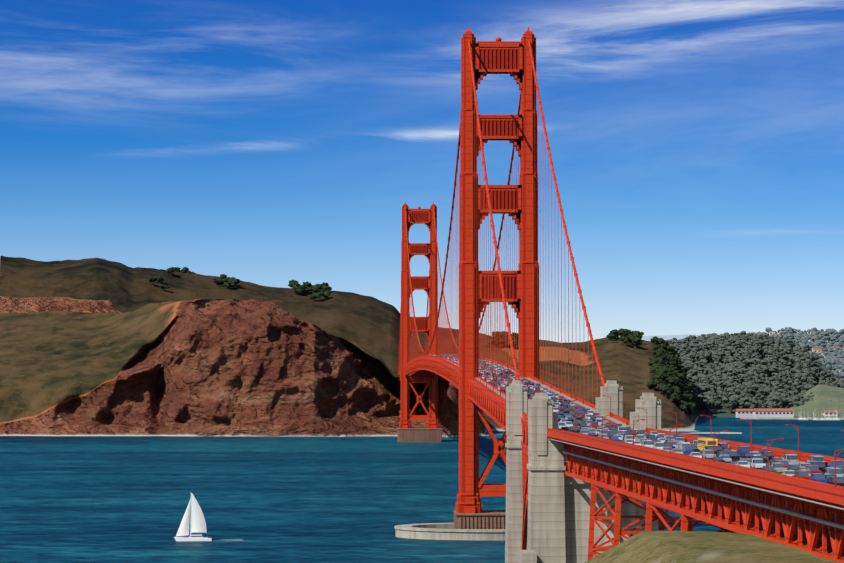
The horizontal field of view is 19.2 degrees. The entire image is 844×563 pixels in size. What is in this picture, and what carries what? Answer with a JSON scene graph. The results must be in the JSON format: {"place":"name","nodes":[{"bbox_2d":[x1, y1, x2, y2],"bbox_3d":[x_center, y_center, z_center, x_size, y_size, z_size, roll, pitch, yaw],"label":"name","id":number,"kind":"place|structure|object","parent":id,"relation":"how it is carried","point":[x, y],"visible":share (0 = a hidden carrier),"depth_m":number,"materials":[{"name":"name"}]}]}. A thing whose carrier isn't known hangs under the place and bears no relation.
{"place":"outdoors","nodes":[
{"label":"outdoors","id":0,"kind":"place"},
{"bbox_2d":[0,256,741,436],"bbox_3d":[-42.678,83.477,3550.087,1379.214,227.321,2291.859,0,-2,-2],"label":"hills","id":1,"kind":"structure","parent":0,"point":[95,347],"depth_m":2695.65,"materials":[{"name":"brown soil"}]},
{"bbox_2d":[398,370,428,381],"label":"deck steel","id":2,"kind":"object","parent":1,"relation":"on","point":[399,378],"visible":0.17,"depth_m":2606.66,"materials":[{"name":"red metal"}]},
{"bbox_2d":[147,267,698,416],"bbox_3d":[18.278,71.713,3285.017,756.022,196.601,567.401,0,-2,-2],"label":"trees","id":3,"kind":"object","parent":1,"relation":"on","point":[681,390],"visible":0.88,"depth_m":3295.33,"materials":[{"name":"green plant"}]},
{"bbox_2d":[0,417,843,562],"bbox_3d":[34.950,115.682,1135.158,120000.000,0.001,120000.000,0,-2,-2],"label":"water","id":4,"kind":"structure","parent":0,"point":[118,499],"depth_m":1481.67,"materials":[{"name":"blue liquid"}]},
{"bbox_2d":[174,493,211,540],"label":"sailboat","id":5,"kind":"object","parent":4,"relation":"in","point":[197,522],"visible":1,"depth_m":1108.44,"materials":[{"name":"white fabric"}]},
{"bbox_2d":[221,539,242,540],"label":"wake boat","id":6,"kind":"object","parent":4,"relation":"on","point":[233,539],"visible":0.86,"depth_m":1114.79,"materials":[{"name":"liquid"}]},
{"bbox_2d":[394,428,505,540],"bbox_3d":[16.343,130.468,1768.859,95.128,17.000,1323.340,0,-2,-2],"label":"piers","id":7,"kind":"structure","parent":4,"relation":"in","point":[486,525],"depth_m":1121.37,"materials":[{"name":"concrete"}]},
{"bbox_2d":[399,202,439,427],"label":"tower","id":8,"kind":"structure","parent":7,"relation":"on","point":[427,284],"depth_m":2412.14,"materials":[{"name":"red metal"}]},
{"bbox_2d":[455,27,538,512],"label":"tower","id":9,"kind":"structure","parent":7,"relation":"on","point":[511,58],"depth_m":1133.79,"materials":[{"name":"red metal"}]},
{"bbox_2d":[398,32,604,403],"bbox_3d":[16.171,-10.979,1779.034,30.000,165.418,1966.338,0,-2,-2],"label":"cables","id":10,"kind":"object","parent":9,"relation":"attached to","point":[415,347],"visible":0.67,"depth_m":1085.89,"materials":[{"name":"red metal"}]},
{"bbox_2d":[405,355,518,388],"bbox_3d":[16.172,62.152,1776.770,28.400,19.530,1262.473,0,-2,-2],"label":"steel deck","id":11,"kind":"object","parent":10,"relation":"hanging from","point":[433,366],"visible":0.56,"depth_m":1575.48,"materials":[{"name":"red metal"}]},
{"bbox_2d":[445,359,518,373],"bbox_3d":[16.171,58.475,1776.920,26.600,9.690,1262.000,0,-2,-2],"label":"deck walkway","id":12,"kind":"structure","parent":11,"relation":"on","point":[489,361],"depth_m":1314.43,"materials":[{"name":"red metal"}]},
{"bbox_2d":[410,347,843,486],"bbox_3d":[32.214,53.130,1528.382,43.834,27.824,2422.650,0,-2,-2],"label":"lamp posts","id":13,"kind":"object","parent":12,"relation":"on","point":[798,454],"visible":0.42,"depth_m":637.13,"materials":[{"name":"red metal"}]},
{"bbox_2d":[469,375,594,430],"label":"bridge deck","id":14,"kind":"structure","parent":10,"relation":"hanging from","point":[491,405],"depth_m":967.38,"materials":[{"name":"red metal"}]},
{"bbox_2d":[477,378,594,411],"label":"bridge railing","id":15,"kind":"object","parent":14,"relation":"on","point":[552,390],"visible":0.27,"depth_m":959.42,"materials":[{"name":"red metal"}]},
{"bbox_2d":[505,380,660,562],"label":"bridge pylons","id":16,"kind":"object","parent":4,"relation":"on","point":[558,514],"visible":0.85,"depth_m":690.61,"materials":[{"name":"concrete"}]},
{"bbox_2d":[521,446,527,549],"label":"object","id":17,"kind":"structure","parent":16,"relation":"attached to","point":[525,494],"depth_m":771.24,"materials":[{"name":"red metal"}]},
{"bbox_2d":[521,412,629,462],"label":"bridge deck","id":18,"kind":"structure","parent":16,"relation":"on","point":[524,424],"depth_m":767.55,"materials":[{"name":"red metal"}]},
{"bbox_2d":[601,415,629,426],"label":"sidewalk","id":19,"kind":"structure","parent":18,"relation":"on","point":[616,421],"depth_m":749.96,"materials":[{"name":"grey concrete"}]},
{"bbox_2d":[676,340,829,416],"bbox_3d":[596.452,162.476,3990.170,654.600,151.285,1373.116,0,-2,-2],"label":"hill","id":20,"kind":"structure","parent":4,"relation":"on","point":[720,411],"depth_m":3516.59,"materials":[{"name":"green plant"}]},
{"bbox_2d":[664,331,843,408],"bbox_3d":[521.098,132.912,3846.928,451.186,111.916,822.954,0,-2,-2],"label":"trees","id":21,"kind":"object","parent":20,"relation":"on","point":[802,359],"visible":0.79,"depth_m":3663.99,"materials":[{"name":"green plant"}]},
{"bbox_2d":[799,411,837,418],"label":"marina masts","id":22,"kind":"object","parent":4,"relation":"on","point":[823,418],"visible":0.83,"depth_m":3282.09},
{"bbox_2d":[798,418,840,419],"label":"boats","id":23,"kind":"object","parent":4,"relation":"on","point":[820,419],"visible":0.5,"depth_m":3240.32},
{"bbox_2d":[0,0,843,342],"label":"sky","id":24,"kind":"structure","parent":0,"point":[696,146],"materials":[{"name":"blue"}]},
{"bbox_2d":[489,378,576,414],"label":"road deck","id":25,"kind":"structure","parent":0,"point":[554,401],"depth_m":875.51,"materials":[{"name":"asphalt"}]},
{"bbox_2d":[562,408,569,412],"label":"car","id":26,"kind":"object","parent":25,"relation":"on","point":[565,410],"visible":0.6,"depth_m":800.06,"materials":[{"name":"black metal"}]},
{"bbox_2d":[558,415,607,432],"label":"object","id":27,"kind":"structure","parent":0,"point":[577,424],"depth_m":732.10,"materials":[{"name":"concrete"}]},
{"bbox_2d":[558,422,565,428],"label":"car","id":28,"kind":"object","parent":27,"relation":"on","point":[561,424],"visible":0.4,"depth_m":709.15,"materials":[{"name":"white metal"}]},
{"bbox_2d":[565,421,572,426],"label":"pickup car","id":29,"kind":"object","parent":27,"relation":"on","point":[568,423],"visible":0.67,"depth_m":719.22,"materials":[{"name":"white metal"}]},
{"bbox_2d":[567,416,574,421],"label":"car","id":30,"kind":"object","parent":27,"relation":"on","point":[570,418],"visible":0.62,"depth_m":747.23,"materials":[{"name":"black metal"}]},
{"bbox_2d":[576,415,581,419],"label":"sedan car","id":31,"kind":"object","parent":27,"relation":"on","point":[578,417],"visible":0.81,"depth_m":760.03,"materials":[{"name":"black"}]},
{"bbox_2d":[580,423,587,428],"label":"car","id":32,"kind":"object","parent":27,"relation":"on","point":[583,424],"visible":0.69,"depth_m":709.83,"materials":[{"name":"black metal"}]},
{"bbox_2d":[585,414,591,419],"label":"pickup car","id":33,"kind":"object","parent":27,"relation":"on","point":[587,416],"visible":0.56,"depth_m":760.63,"materials":[{"name":"white metal"}]},
{"bbox_2d":[586,420,592,425],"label":"car","id":34,"kind":"object","parent":27,"relation":"on","point":[588,422],"visible":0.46,"depth_m":725.15,"materials":[{"name":"silver metal"}]},
{"bbox_2d":[590,422,598,428],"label":"car","id":35,"kind":"object","parent":27,"relation":"on","point":[595,425],"visible":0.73,"depth_m":710.15,"materials":[{"name":"red"}]},
{"bbox_2d":[595,418,601,424],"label":"car","id":36,"kind":"object","parent":27,"relation":"on","point":[599,420],"visible":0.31,"depth_m":727.77,"materials":[{"name":"white metal"}]},
{"bbox_2d":[642,335,700,340],"bbox_3d":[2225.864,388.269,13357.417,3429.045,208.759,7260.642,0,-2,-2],"label":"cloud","id":37,"kind":"structure","parent":0,"point":[664,337],"depth_m":12695.91,"materials":[{"name":"white"}]},
{"bbox_2d":[585,531,843,562],"bbox_3d":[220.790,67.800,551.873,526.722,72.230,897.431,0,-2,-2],"label":"grassy hill","id":38,"kind":"structure","parent":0,"point":[680,547],"depth_m":413.92,"materials":[{"name":"green plant"}]},
{"bbox_2d":[547,428,843,562],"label":"viaduct steel","id":39,"kind":"object","parent":38,"relation":"on","point":[689,505],"visible":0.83,"depth_m":497.70,"materials":[{"name":"red metal"}]},
{"bbox_2d":[548,438,843,528],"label":"viaduct pipe","id":40,"kind":"object","parent":39,"relation":"on","point":[829,523],"visible":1,"depth_m":458.35,"materials":[{"name":"metal"}]},
{"bbox_2d":[550,432,843,496],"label":"viaduct walk","id":41,"kind":"structure","parent":39,"relation":"on","point":[733,472],"depth_m":484.01,"materials":[{"name":"red metal"}]},
{"bbox_2d":[597,434,823,473],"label":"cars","id":42,"kind":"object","parent":39,"relation":"on","point":[732,461],"depth_m":495.72,"materials":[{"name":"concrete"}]},
{"bbox_2d":[569,426,578,432],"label":"car","id":43,"kind":"object","parent":42,"relation":"on","point":[571,428],"visible":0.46,"depth_m":674.49,"materials":[{"name":"black"}]},
{"bbox_2d":[581,430,588,434],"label":"car","id":44,"kind":"object","parent":42,"relation":"on","point":[586,432],"visible":0.48,"depth_m":652.54,"materials":[{"name":"silver metal"}]},
{"bbox_2d":[599,430,607,435],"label":"car","id":45,"kind":"object","parent":42,"relation":"on","point":[604,431],"visible":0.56,"depth_m":642.01,"materials":[{"name":"silver metal"}]},
{"bbox_2d":[607,431,616,438],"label":"car","id":46,"kind":"object","parent":42,"relation":"on","point":[610,433],"visible":0.52,"depth_m":629.47,"materials":[{"name":"grey metal"}]},
{"bbox_2d":[611,436,619,440],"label":"sedan car","id":47,"kind":"object","parent":42,"relation":"on","point":[616,438],"visible":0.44,"depth_m":605.52,"materials":[{"name":"blue metal"}]},
{"bbox_2d":[617,427,625,430],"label":"car","id":48,"kind":"object","parent":42,"relation":"on","point":[621,428],"visible":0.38,"depth_m":673.16,"materials":[{"name":"white metal"}]},
{"bbox_2d":[624,435,634,441],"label":"suv","id":49,"kind":"object","parent":42,"relation":"on","point":[628,437],"visible":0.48,"depth_m":602.45,"materials":[{"name":"white metal"}]},
{"bbox_2d":[631,441,640,445],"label":"sedan car","id":50,"kind":"object","parent":42,"relation":"on","point":[637,443],"visible":0.38,"depth_m":571.37,"materials":[{"name":"white metal"}]},
{"bbox_2d":[635,435,643,440],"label":"car","id":51,"kind":"object","parent":42,"relation":"on","point":[637,437],"visible":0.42,"depth_m":604.70,"materials":[{"name":"silver"}]},
{"bbox_2d":[641,440,653,447],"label":"car","id":52,"kind":"object","parent":42,"relation":"on","point":[646,443],"visible":0.56,"depth_m":554.66,"materials":[{"name":"white metal"}]},
{"bbox_2d":[647,438,657,444],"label":"car","id":53,"kind":"object","parent":42,"relation":"on","point":[654,440],"visible":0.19,"depth_m":567.93,"materials":[{"name":"black metal"}]},
{"bbox_2d":[650,431,657,435],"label":"pickup car","id":54,"kind":"object","parent":42,"relation":"on","point":[655,433],"visible":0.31,"depth_m":641.42,"materials":[{"name":"white metal"}]},
{"bbox_2d":[653,442,664,449],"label":"car","id":55,"kind":"object","parent":42,"relation":"on","point":[659,445],"visible":0.52,"depth_m":540.90,"materials":[{"name":"white metal"}]},
{"bbox_2d":[662,447,671,450],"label":"sedan car","id":56,"kind":"object","parent":42,"relation":"on","point":[666,448],"visible":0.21,"depth_m":529.97,"materials":[{"name":"silver metal"}]},
{"bbox_2d":[664,443,674,448],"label":"pickup car","id":57,"kind":"object","parent":42,"relation":"on","point":[668,445],"visible":0.33,"depth_m":547.91,"materials":[{"name":"black metal"}]},
{"bbox_2d":[667,441,677,448],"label":"car","id":58,"kind":"object","parent":42,"relation":"on","point":[675,445],"visible":0.42,"depth_m":560.03,"materials":[{"name":"silver metal"}]},
{"bbox_2d":[671,449,682,453],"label":"sedan car","id":59,"kind":"object","parent":42,"relation":"on","point":[677,451],"visible":0.4,"depth_m":519.37,"materials":[{"name":"silver metal"}]},
{"bbox_2d":[674,437,684,443],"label":"suv","id":60,"kind":"object","parent":42,"relation":"on","point":[678,440],"visible":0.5,"depth_m":587.20,"materials":[{"name":"silver metal"}]},
{"bbox_2d":[680,443,690,448],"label":"suv","id":61,"kind":"object","parent":42,"relation":"on","point":[685,444],"visible":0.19,"depth_m":545.38,"materials":[{"name":"white metal"}]},
{"bbox_2d":[681,446,693,454],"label":"suv","id":62,"kind":"object","parent":42,"relation":"on","point":[685,450],"visible":0.75,"depth_m":525.74,"materials":[{"name":"blue metal"}]},
{"bbox_2d":[692,446,698,451],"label":"sedan car","id":63,"kind":"object","parent":42,"relation":"on","point":[695,448],"visible":0.42,"depth_m":534.91,"materials":[{"name":"black metal"}]},
{"bbox_2d":[690,452,701,457],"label":"sedan car","id":64,"kind":"object","parent":42,"relation":"on","point":[696,454],"visible":0.54,"depth_m":498.44,"materials":[{"name":"white metal"}]},
{"bbox_2d":[697,438,717,450],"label":"school bus","id":65,"kind":"object","parent":42,"relation":"on","point":[702,443],"visible":0.73,"depth_m":533.99,"materials":[{"name":"yellow metal"}]},
{"bbox_2d":[702,450,715,458],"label":"suv","id":66,"kind":"object","parent":42,"relation":"on","point":[706,454],"visible":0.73,"depth_m":502.80,"materials":[{"name":"silver metal"}]},
{"bbox_2d":[705,446,717,453],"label":"car","id":67,"kind":"object","parent":42,"relation":"on","point":[710,448],"visible":0.31,"depth_m":515.96,"materials":[{"name":"black metal"}]},
{"bbox_2d":[711,457,724,462],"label":"sedan car","id":68,"kind":"object","parent":42,"relation":"on","point":[719,459],"visible":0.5,"depth_m":474.61,"materials":[{"name":"black metal"}]},
{"bbox_2d":[716,451,727,456],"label":"sedan car","id":69,"kind":"object","parent":42,"relation":"on","point":[721,453],"visible":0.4,"depth_m":504.28,"materials":[{"name":"black metal"}]},
{"bbox_2d":[718,443,728,448],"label":"car","id":70,"kind":"object","parent":42,"relation":"on","point":[724,445],"visible":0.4,"depth_m":534.35,"materials":[{"name":"grey metal"}]},
{"bbox_2d":[719,455,731,462],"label":"sedan car","id":71,"kind":"object","parent":42,"relation":"on","point":[727,458],"visible":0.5,"depth_m":484.36,"materials":[{"name":"silver metal"}]},
{"bbox_2d":[725,452,739,460],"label":"pickup car","id":72,"kind":"object","parent":42,"relation":"on","point":[733,456],"visible":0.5,"depth_m":492.18,"materials":[{"name":"black metal"}]},
{"bbox_2d":[735,461,749,467],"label":"sedan car","id":73,"kind":"object","parent":42,"relation":"on","point":[743,463],"visible":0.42,"depth_m":453.79,"materials":[{"name":"white metal"}]},
{"bbox_2d":[736,446,750,456],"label":"car","id":74,"kind":"object","parent":42,"relation":"on","point":[742,450],"visible":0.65,"depth_m":513.50,"materials":[{"name":"blue metal"}]},
{"bbox_2d":[741,453,753,458],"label":"sedan car","id":75,"kind":"object","parent":42,"relation":"on","point":[746,455],"visible":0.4,"depth_m":493.39,"materials":[{"name":"black metal"}]},
{"bbox_2d":[750,458,765,468],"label":"suv","id":76,"kind":"object","parent":42,"relation":"on","point":[755,463],"visible":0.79,"depth_m":456.13,"materials":[{"name":"white metal"}]},
{"bbox_2d":[751,456,764,462],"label":"car","id":77,"kind":"object","parent":42,"relation":"on","point":[760,457],"visible":0.25,"depth_m":470.55,"materials":[{"name":"black metal"}]},
{"bbox_2d":[757,455,766,462],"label":"sedan car","id":78,"kind":"object","parent":42,"relation":"on","point":[764,457],"visible":0.29,"depth_m":482.38,"materials":[{"name":"black metal"}]},
{"bbox_2d":[759,449,769,454],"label":"pickup car","id":79,"kind":"object","parent":42,"relation":"on","point":[762,450],"visible":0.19,"depth_m":509.74,"materials":[{"name":"grey metal"}]},
{"bbox_2d":[762,452,773,460],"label":"suv","id":80,"kind":"object","parent":42,"relation":"on","point":[770,455],"visible":0.6,"depth_m":491.29,"materials":[{"name":"black metal"}]},
{"bbox_2d":[761,466,776,472],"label":"sedan car","id":81,"kind":"object","parent":42,"relation":"on","point":[771,468],"visible":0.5,"depth_m":431.68,"materials":[{"name":"grey metal"}]},
{"bbox_2d":[769,458,781,465],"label":"sedan car","id":82,"kind":"object","parent":42,"relation":"on","point":[773,460],"visible":0.4,"depth_m":468.48,"materials":[{"name":"grey metal"}]},
{"bbox_2d":[771,463,786,472],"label":"car","id":83,"kind":"object","parent":42,"relation":"on","point":[779,467],"visible":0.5,"depth_m":437.41,"materials":[{"name":"beige metal"}]},
{"bbox_2d":[776,460,787,467],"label":"car","id":84,"kind":"object","parent":42,"relation":"on","point":[785,462],"visible":0.35,"depth_m":448.60,"materials":[{"name":"red"}]},
{"bbox_2d":[781,470,793,475],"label":"sedan car","id":85,"kind":"object","parent":42,"relation":"on","point":[788,472],"visible":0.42,"depth_m":414.77,"materials":[{"name":"white metal"}]},
{"bbox_2d":[782,454,798,463],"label":"car","id":86,"kind":"object","parent":42,"relation":"on","point":[791,458],"visible":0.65,"depth_m":468.30,"materials":[{"name":"silver metal"}]},
{"bbox_2d":[786,464,801,471],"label":"sedan car","id":87,"kind":"object","parent":42,"relation":"on","point":[795,467],"visible":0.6,"depth_m":438.84,"materials":[{"name":"grey metal"}]},
{"bbox_2d":[793,471,809,479],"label":"car","id":88,"kind":"object","parent":42,"relation":"on","point":[802,474],"visible":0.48,"depth_m":404.64,"materials":[{"name":"red"}]},
{"bbox_2d":[799,463,809,469],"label":"sedan car","id":89,"kind":"object","parent":42,"relation":"on","point":[802,465],"visible":0.33,"depth_m":444.73,"materials":[{"name":"silver metal"}]},
{"bbox_2d":[804,465,821,472],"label":"car","id":90,"kind":"object","parent":42,"relation":"on","point":[813,468],"visible":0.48,"depth_m":426.43,"materials":[{"name":"red"}]},
{"bbox_2d":[807,456,823,461],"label":"car","id":91,"kind":"object","parent":42,"relation":"on","point":[816,458],"visible":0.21,"depth_m":461.42,"materials":[{"name":"silver metal"}]},
{"bbox_2d":[810,461,825,472],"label":"car","id":92,"kind":"object","parent":42,"relation":"on","point":[821,465],"visible":0.42,"depth_m":434.88,"materials":[{"name":"black metal"}]},
{"bbox_2d":[809,473,827,482],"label":"car","id":93,"kind":"object","parent":42,"relation":"on","point":[819,477],"visible":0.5,"depth_m":394.46,"materials":[{"name":"blue metal"}]},
{"bbox_2d":[825,474,836,481],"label":"sedan car","id":94,"kind":"object","parent":42,"relation":"on","point":[827,476],"visible":0.23,"depth_m":398.92,"materials":[{"name":"black"}]},
{"bbox_2d":[824,467,842,476],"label":"car","id":95,"kind":"object","parent":42,"relation":"on","point":[829,470],"visible":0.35,"depth_m":409.19,"materials":[{"name":"silver metal"}]},
{"bbox_2d":[827,460,843,466],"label":"car","id":96,"kind":"object","parent":42,"relation":"on","point":[838,463],"visible":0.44,"depth_m":447.08,"materials":[{"name":"blue metal"}]},
{"bbox_2d":[828,477,843,486],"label":"car","id":97,"kind":"object","parent":42,"relation":"on","point":[839,481],"visible":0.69,"depth_m":382.78,"materials":[{"name":"black"}]},
{"bbox_2d":[736,331,839,417],"bbox_3d":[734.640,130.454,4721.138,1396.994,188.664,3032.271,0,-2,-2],"label":"house wall","id":98,"kind":"structure","parent":0,"point":[753,414],"depth_m":3318.70,"materials":[{"name":"white paint"}]},
{"bbox_2d":[735,329,843,412],"bbox_3d":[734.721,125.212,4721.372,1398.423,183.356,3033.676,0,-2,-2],"label":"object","id":99,"kind":"structure","parent":98,"relation":"on","point":[786,409],"depth_m":5089.57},
{"bbox_2d":[738,331,842,414],"bbox_3d":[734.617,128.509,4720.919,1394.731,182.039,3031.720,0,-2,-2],"label":"roofs","id":100,"kind":"structure","parent":98,"relation":"in","point":[791,412],"depth_m":3332.60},
{"bbox_2d":[740,417,843,419],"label":"quay","id":101,"kind":"structure","parent":0,"point":[783,418],"depth_m":3281.66,"materials":[{"name":"concrete"}]},
{"bbox_2d":[786,385,843,417],"bbox_3d":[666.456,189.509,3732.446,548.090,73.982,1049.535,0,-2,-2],"label":"hill grass","id":102,"kind":"structure","parent":0,"point":[829,397],"depth_m":3426.08,"materials":[{"name":"green plant"}]},
{"bbox_2d":[836,381,843,387],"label":"hill tree crowns","id":103,"kind":"object","parent":102,"relation":"on","point":[840,384],"depth_m":3725.31,"materials":[{"name":"green plant"}]},
{"bbox_2d":[792,336,843,370],"bbox_3d":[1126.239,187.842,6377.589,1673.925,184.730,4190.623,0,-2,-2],"label":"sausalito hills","id":104,"kind":"structure","parent":0,"point":[823,343],"depth_m":5685.80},
{"bbox_2d":[749,327,843,379],"bbox_3d":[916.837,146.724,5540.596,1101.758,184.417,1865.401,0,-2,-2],"label":"trees","id":105,"kind":"object","parent":104,"relation":"on","point":[832,334],"visible":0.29,"depth_m":5692.23,"materials":[{"name":"green plant"}]},
{"bbox_2d":[780,332,834,352],"bbox_3d":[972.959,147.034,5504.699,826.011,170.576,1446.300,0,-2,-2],"label":"house","id":106,"kind":"structure","parent":104,"relation":"on","point":[817,348],"depth_m":5551.49,"materials":[{"name":"white"}]},
{"bbox_2d":[781,330,843,377],"bbox_3d":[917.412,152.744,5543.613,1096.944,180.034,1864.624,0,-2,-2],"label":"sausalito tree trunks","id":107,"kind":"object","parent":104,"relation":"on","point":[826,351],"depth_m":5627.11,"materials":[{"name":"brown plant"}]},
{"bbox_3d":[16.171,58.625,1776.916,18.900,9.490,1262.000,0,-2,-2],"label":"deck road","id":108,"kind":"structure","parent":0,"visible":0},
{"bbox_2d":[434,355,498,371],"bbox_3d":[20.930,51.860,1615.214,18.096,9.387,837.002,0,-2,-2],"label":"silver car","id":109,"kind":"object","parent":108,"relation":"on","point":[486,361],"visible":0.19,"depth_m":1378.27,"materials":[{"name":"grey metal"}]},
{"bbox_2d":[430,354,507,371],"bbox_3d":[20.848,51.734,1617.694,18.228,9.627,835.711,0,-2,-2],"label":"roadway","id":110,"kind":"structure","parent":108,"relation":"on","point":[499,369],"depth_m":1311.48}
]}

